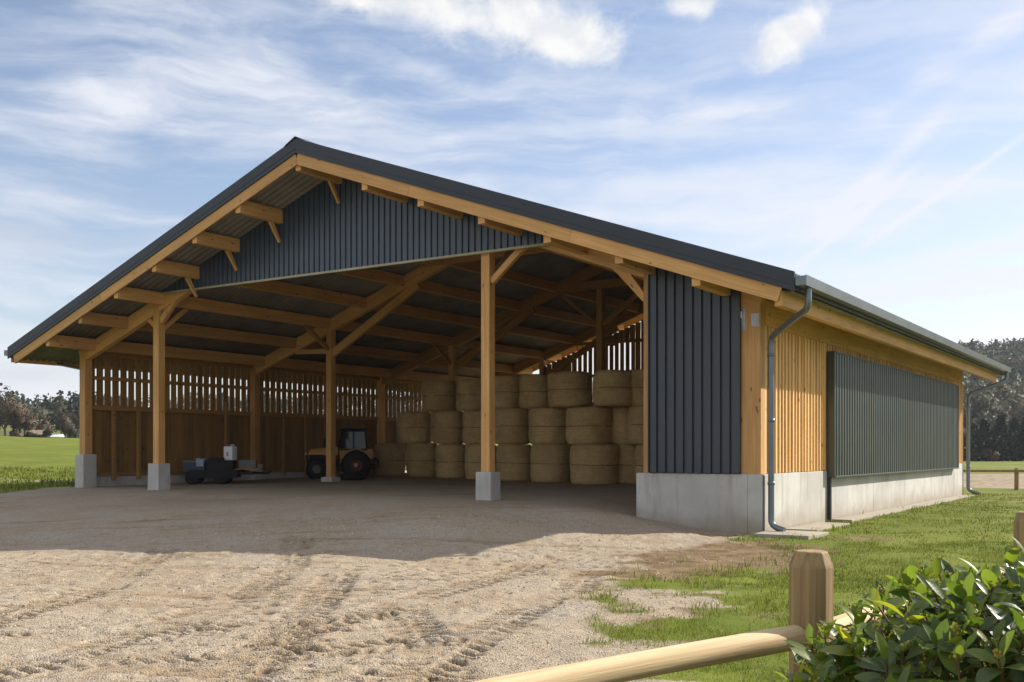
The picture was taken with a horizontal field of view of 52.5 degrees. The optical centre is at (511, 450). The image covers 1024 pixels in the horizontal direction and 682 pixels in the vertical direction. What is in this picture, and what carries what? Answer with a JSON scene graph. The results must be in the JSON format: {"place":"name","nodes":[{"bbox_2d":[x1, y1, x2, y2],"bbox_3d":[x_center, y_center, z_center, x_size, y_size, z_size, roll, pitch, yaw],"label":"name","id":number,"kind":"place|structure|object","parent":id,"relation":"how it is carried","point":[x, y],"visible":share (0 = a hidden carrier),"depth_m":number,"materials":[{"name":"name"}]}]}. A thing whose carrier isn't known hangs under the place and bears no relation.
{"place":"outdoors","nodes":[
{"label":"outdoors","id":0,"kind":"place"},
{"bbox_2d":[50,434,64,437],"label":"shed","id":1,"kind":"structure","parent":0,"point":[57,436],"depth_m":158.40,"materials":[{"name":"white plastic"}]},
{"bbox_2d":[0,472,791,681],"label":"gravel yard","id":2,"kind":"structure","parent":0,"point":[66,516],"depth_m":11.45,"materials":[{"name":"beige gravel"}]},
{"bbox_2d":[183,458,271,484],"bbox_3d":[-8.081,0.575,29.619,2.401,0.773,0.870,0,0,-8],"label":"farm trailer","id":3,"kind":"object","parent":2,"relation":"on","point":[221,470],"visible":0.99,"depth_m":29.17,"materials":[{"name":"black metal"}]},
{"bbox_2d":[196,458,206,465],"bbox_3d":[-8.772,0.311,29.266,0.250,0.236,0.402,0,0,-8],"label":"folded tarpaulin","id":4,"kind":"object","parent":3,"relation":"on","point":[199,461],"visible":1,"depth_m":29.07,"materials":[{"name":"plastic"}]},
{"bbox_2d":[224,444,236,459],"bbox_3d":[-8.033,0.040,29.574,0.300,0.457,0.244,0,0,21],"label":"canister","id":5,"kind":"object","parent":3,"relation":"on","point":[230,452],"visible":0.98,"depth_m":29.47,"materials":[{"name":"white plastic"}]},
{"bbox_2d":[239,460,256,467],"bbox_3d":[-7.576,0.377,29.771,0.480,0.240,0.360,0,0,-8],"label":"crate","id":6,"kind":"object","parent":3,"relation":"on","point":[247,463],"visible":0.97,"depth_m":29.60,"materials":[{"name":"grey plastic"}]},
{"bbox_2d":[306,428,378,478],"bbox_3d":[-5.483,0.095,33.561,2.340,1.645,1.320,0,0,-9],"label":"tractor","id":7,"kind":"object","parent":2,"relation":"on","point":[356,455],"visible":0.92,"depth_m":33.18,"materials":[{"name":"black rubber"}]},
{"bbox_2d":[338,473,365,479],"bbox_3d":[-4.936,0.795,32.000,0.860,0.200,0.855,0,0,0],"label":"tyre","id":8,"kind":"object","parent":2,"relation":"on","point":[352,476],"visible":0.92,"depth_m":31.66,"materials":[{"name":"black rubber"}]},
{"bbox_2d":[373,443,405,475],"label":"hay bale","id":9,"kind":"object","parent":2,"relation":"on","point":[391,457],"visible":0.88,"depth_m":35.72},
{"bbox_2d":[406,443,436,476],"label":"hay bale","id":10,"kind":"object","parent":2,"relation":"on","point":[420,460],"visible":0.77,"depth_m":34.44},
{"bbox_2d":[396,411,430,443],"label":"hay bale","id":11,"kind":"object","parent":10,"relation":"on","point":[413,427],"visible":0.91,"depth_m":34.70},
{"bbox_2d":[434,444,465,477],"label":"hay bale","id":12,"kind":"object","parent":2,"relation":"on","point":[450,460],"visible":0.86,"depth_m":33.34},
{"bbox_2d":[432,410,462,443],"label":"hay bale","id":13,"kind":"object","parent":12,"relation":"on","point":[447,425],"visible":0.84,"depth_m":33.41},
{"bbox_2d":[421,380,455,411],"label":"hay bale","id":14,"kind":"object","parent":13,"relation":"on","point":[438,395],"visible":0.94,"depth_m":33.76},
{"bbox_2d":[464,444,496,478],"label":"hay bale","id":15,"kind":"object","parent":2,"relation":"on","point":[472,463],"visible":0.45,"depth_m":32.29},
{"bbox_2d":[462,410,480,443],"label":"hay bale","id":16,"kind":"object","parent":15,"relation":"on","point":[471,432],"visible":0.46,"depth_m":32.31},
{"bbox_2d":[456,379,480,410],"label":"hay bale","id":17,"kind":"object","parent":16,"relation":"on","point":[468,394],"visible":0.69,"depth_m":32.51},
{"bbox_2d":[368,475,603,486],"bbox_3d":[-1.959,0.871,31.377,2.684,0.110,10.857,0,0,-44],"label":"loose straw","id":18,"kind":"object","parent":2,"relation":"on","point":[467,480],"visible":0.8,"depth_m":31.05,"materials":[{"name":"beige plant"}]},
{"bbox_2d":[496,444,530,480],"bbox_3d":[0.073,0.342,31.633,1.176,1.164,1.205,1,0,43],"label":"hay bale","id":19,"kind":"object","parent":2,"relation":"on","point":[513,462],"visible":0.83,"depth_m":31.14},
{"bbox_2d":[495,408,529,443],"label":"hay bale","id":20,"kind":"object","parent":19,"relation":"on","point":[511,425],"visible":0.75,"depth_m":31.21},
{"bbox_2d":[495,376,519,408],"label":"hay bale","id":21,"kind":"object","parent":20,"relation":"on","point":[507,392],"visible":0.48,"depth_m":31.43},
{"bbox_2d":[530,444,570,482],"bbox_3d":[1.143,0.366,30.505,1.286,1.184,1.266,1,0,-44],"label":"hay bale","id":22,"kind":"object","parent":2,"relation":"on","point":[550,462],"visible":0.85,"depth_m":29.99},
{"bbox_2d":[528,408,566,443],"bbox_3d":[1.076,-0.735,30.558,1.276,1.095,1.254,0,0,44],"label":"hay bale","id":23,"kind":"object","parent":22,"relation":"on","point":[547,426],"visible":0.78,"depth_m":30.05},
{"bbox_2d":[518,374,550,408],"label":"hay bale","id":24,"kind":"object","parent":23,"relation":"on","point":[533,391],"visible":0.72,"depth_m":30.52},
{"bbox_2d":[547,371,592,407],"bbox_3d":[1.660,-1.762,29.941,1.361,1.028,1.368,-1,-1,-41],"label":"hay bale","id":25,"kind":"object","parent":23,"relation":"on","point":[568,389],"visible":0.97,"depth_m":29.40},
{"bbox_2d":[569,444,619,484],"bbox_3d":[2.335,0.364,29.239,1.474,1.183,1.433,0,1,-11],"label":"hay bale","id":26,"kind":"object","parent":2,"relation":"on","point":[594,464],"visible":0.93,"depth_m":28.66},
{"bbox_2d":[565,406,611,444],"bbox_3d":[2.183,-0.718,29.381,1.412,1.086,1.398,-1,1,-35],"label":"hay bale","id":27,"kind":"object","parent":26,"relation":"on","point":[588,425],"visible":0.99,"depth_m":28.83},
{"bbox_2d":[592,369,632,406],"bbox_3d":[2.829,-1.743,28.739,1.246,1.015,1.242,1,-1,9],"label":"hay bale","id":28,"kind":"object","parent":27,"relation":"on","point":[612,388],"visible":0.91,"depth_m":28.23},
{"bbox_2d":[616,444,636,483],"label":"hay bale","id":29,"kind":"object","parent":2,"relation":"on","point":[626,464],"visible":0.36,"depth_m":29.03},
{"bbox_2d":[610,407,631,444],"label":"hay bale","id":30,"kind":"object","parent":29,"relation":"on","point":[619,425],"visible":0.3,"depth_m":29.12},
{"bbox_2d":[634,444,667,483],"bbox_3d":[3.999,0.382,28.633,1.294,1.178,1.338,1,0,-13],"label":"hay bale","id":31,"kind":"object","parent":2,"relation":"on","point":[639,460],"visible":0.23,"depth_m":28.34},
{"bbox_2d":[627,405,643,444],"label":"hay bale","id":32,"kind":"object","parent":31,"relation":"on","point":[635,427],"visible":0.38,"depth_m":28.30},
{"bbox_2d":[630,369,643,405],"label":"hay bale","id":33,"kind":"object","parent":32,"relation":"on","point":[637,382],"visible":0.2,"depth_m":28.27},
{"bbox_2d":[0,405,1020,457],"bbox_3d":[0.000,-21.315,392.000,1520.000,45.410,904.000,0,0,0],"label":"hills","id":34,"kind":"structure","parent":0,"point":[8,429],"depth_m":269.38,"materials":[{"name":"green plant"}]},
{"bbox_2d":[34,421,54,431],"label":"bare tree","id":35,"kind":"object","parent":34,"relation":"on","point":[45,425],"visible":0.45,"depth_m":184.60,"materials":[{"name":"brown plant"}]},
{"bbox_2d":[0,337,1023,432],"bbox_3d":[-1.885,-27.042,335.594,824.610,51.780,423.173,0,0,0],"label":"woodland","id":36,"kind":"object","parent":34,"relation":"on","point":[1007,398],"visible":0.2,"depth_m":243.55,"materials":[{"name":"green plant"}]},
{"bbox_2d":[0,436,1023,681],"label":"lawn","id":37,"kind":"structure","parent":0,"point":[56,454],"depth_m":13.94,"materials":[{"name":"green plant"}]},
{"bbox_2d":[0,390,29,435],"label":"bare tree","id":38,"kind":"object","parent":37,"relation":"on","point":[20,410],"visible":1,"depth_m":149.53,"materials":[{"name":"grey plant"}]},
{"bbox_2d":[9,429,23,436],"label":"bush","id":39,"kind":"object","parent":37,"relation":"on","point":[17,433],"visible":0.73,"depth_m":148.15,"materials":[{"name":"green plant"}]},
{"bbox_2d":[7,411,38,433],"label":"bare tree","id":40,"kind":"object","parent":37,"relation":"on","point":[28,423],"visible":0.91,"depth_m":151.61,"materials":[{"name":"brown plant"}]},
{"bbox_2d":[24,431,40,437],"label":"bush","id":41,"kind":"object","parent":37,"relation":"on","point":[29,434],"visible":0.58,"depth_m":149.43,"materials":[{"name":"green plant"}]},
{"bbox_2d":[25,430,43,437],"bbox_3d":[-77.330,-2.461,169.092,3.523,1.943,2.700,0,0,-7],"label":"house","id":42,"kind":"structure","parent":37,"relation":"on","point":[39,432],"depth_m":168.47,"materials":[{"name":"brick"}]},
{"bbox_2d":[42,429,51,437],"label":"bush","id":43,"kind":"object","parent":37,"relation":"on","point":[47,433],"visible":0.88,"depth_m":149.86,"materials":[{"name":"green plant"}]},
{"bbox_2d":[58,415,74,437],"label":"bare tree","id":44,"kind":"object","parent":37,"relation":"on","point":[65,423],"visible":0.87,"depth_m":159.60,"materials":[{"name":"brown plant"}]},
{"bbox_2d":[67,426,77,437],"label":"bush","id":45,"kind":"object","parent":37,"relation":"on","point":[72,432],"visible":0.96,"depth_m":149.66,"materials":[{"name":"green plant"}]},
{"bbox_2d":[67,407,79,437],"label":"bare tree","id":46,"kind":"object","parent":37,"relation":"on","point":[75,418],"visible":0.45,"depth_m":164.43,"materials":[{"name":"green plant"}]},
{"bbox_2d":[4,136,1010,533],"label":"timber barn","id":47,"kind":"structure","parent":37,"relation":"on","point":[776,398],"depth_m":23.99,"materials":[{"name":"wood"}]},
{"bbox_2d":[473,512,1023,681],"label":"wooden fence","id":48,"kind":"object","parent":37,"relation":"on","point":[810,587],"visible":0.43,"depth_m":3.27,"materials":[{"name":"brown wood"}]},
{"bbox_2d":[753,529,828,539],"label":"paving slab","id":49,"kind":"structure","parent":37,"relation":"on","point":[808,535],"depth_m":16.79,"materials":[{"name":"concrete"}]},
{"bbox_2d":[786,522,848,530],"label":"paving slab","id":50,"kind":"structure","parent":37,"relation":"on","point":[817,526],"depth_m":18.62,"materials":[{"name":"concrete"}]},
{"bbox_2d":[774,536,1023,681],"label":"shrub","id":51,"kind":"object","parent":37,"relation":"on","point":[950,644],"visible":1,"depth_m":2.63,"materials":[{"name":"green plant"}]},
{"bbox_2d":[832,495,972,522],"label":"concrete kerb","id":52,"kind":"structure","parent":37,"relation":"on","point":[853,518],"depth_m":23.54,"materials":[{"name":"concrete"}]},
{"bbox_2d":[963,430,973,460],"label":"fir tree","id":53,"kind":"object","parent":37,"relation":"on","point":[964,438],"visible":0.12,"depth_m":141.18,"materials":[{"name":"green plant"}]},
{"bbox_2d":[963,420,988,460],"label":"fir tree","id":54,"kind":"object","parent":37,"relation":"on","point":[974,446],"visible":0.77,"depth_m":139.46,"materials":[{"name":"green plant"}]},
{"bbox_2d":[975,416,999,460],"label":"fir tree","id":55,"kind":"object","parent":37,"relation":"on","point":[985,433],"visible":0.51,"depth_m":142.49,"materials":[{"name":"green plant"}]},
{"bbox_2d":[982,449,1000,460],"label":"bush","id":56,"kind":"object","parent":37,"relation":"on","point":[992,455],"visible":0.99,"depth_m":137.48,"materials":[{"name":"green plant"}]},
{"bbox_2d":[963,468,1023,489],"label":"rail fence","id":57,"kind":"object","parent":37,"relation":"on","point":[1016,471],"visible":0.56,"depth_m":36.94,"materials":[{"name":"brown wood"}]},
{"bbox_2d":[987,412,1018,460],"label":"fir tree","id":58,"kind":"object","parent":37,"relation":"on","point":[1007,442],"visible":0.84,"depth_m":140.32,"materials":[{"name":"green plant"}]},
{"bbox_2d":[1002,417,1023,460],"label":"fir tree","id":59,"kind":"object","parent":37,"relation":"on","point":[1013,426],"visible":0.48,"depth_m":142.52,"materials":[{"name":"green plant"}]},
{"bbox_2d":[1009,417,1023,460],"label":"fir tree","id":60,"kind":"object","parent":37,"relation":"on","point":[1019,443],"visible":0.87,"depth_m":140.87,"materials":[{"name":"green plant"}]},
{"bbox_2d":[0,474,1023,487],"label":"ploughed field","id":61,"kind":"structure","parent":0,"point":[992,480],"depth_m":45.27,"materials":[{"name":"brown soil"}]},
{"bbox_2d":[0,0,1023,412],"label":"sky","id":62,"kind":"structure","parent":0,"point":[872,151],"materials":[{"name":"blue"}]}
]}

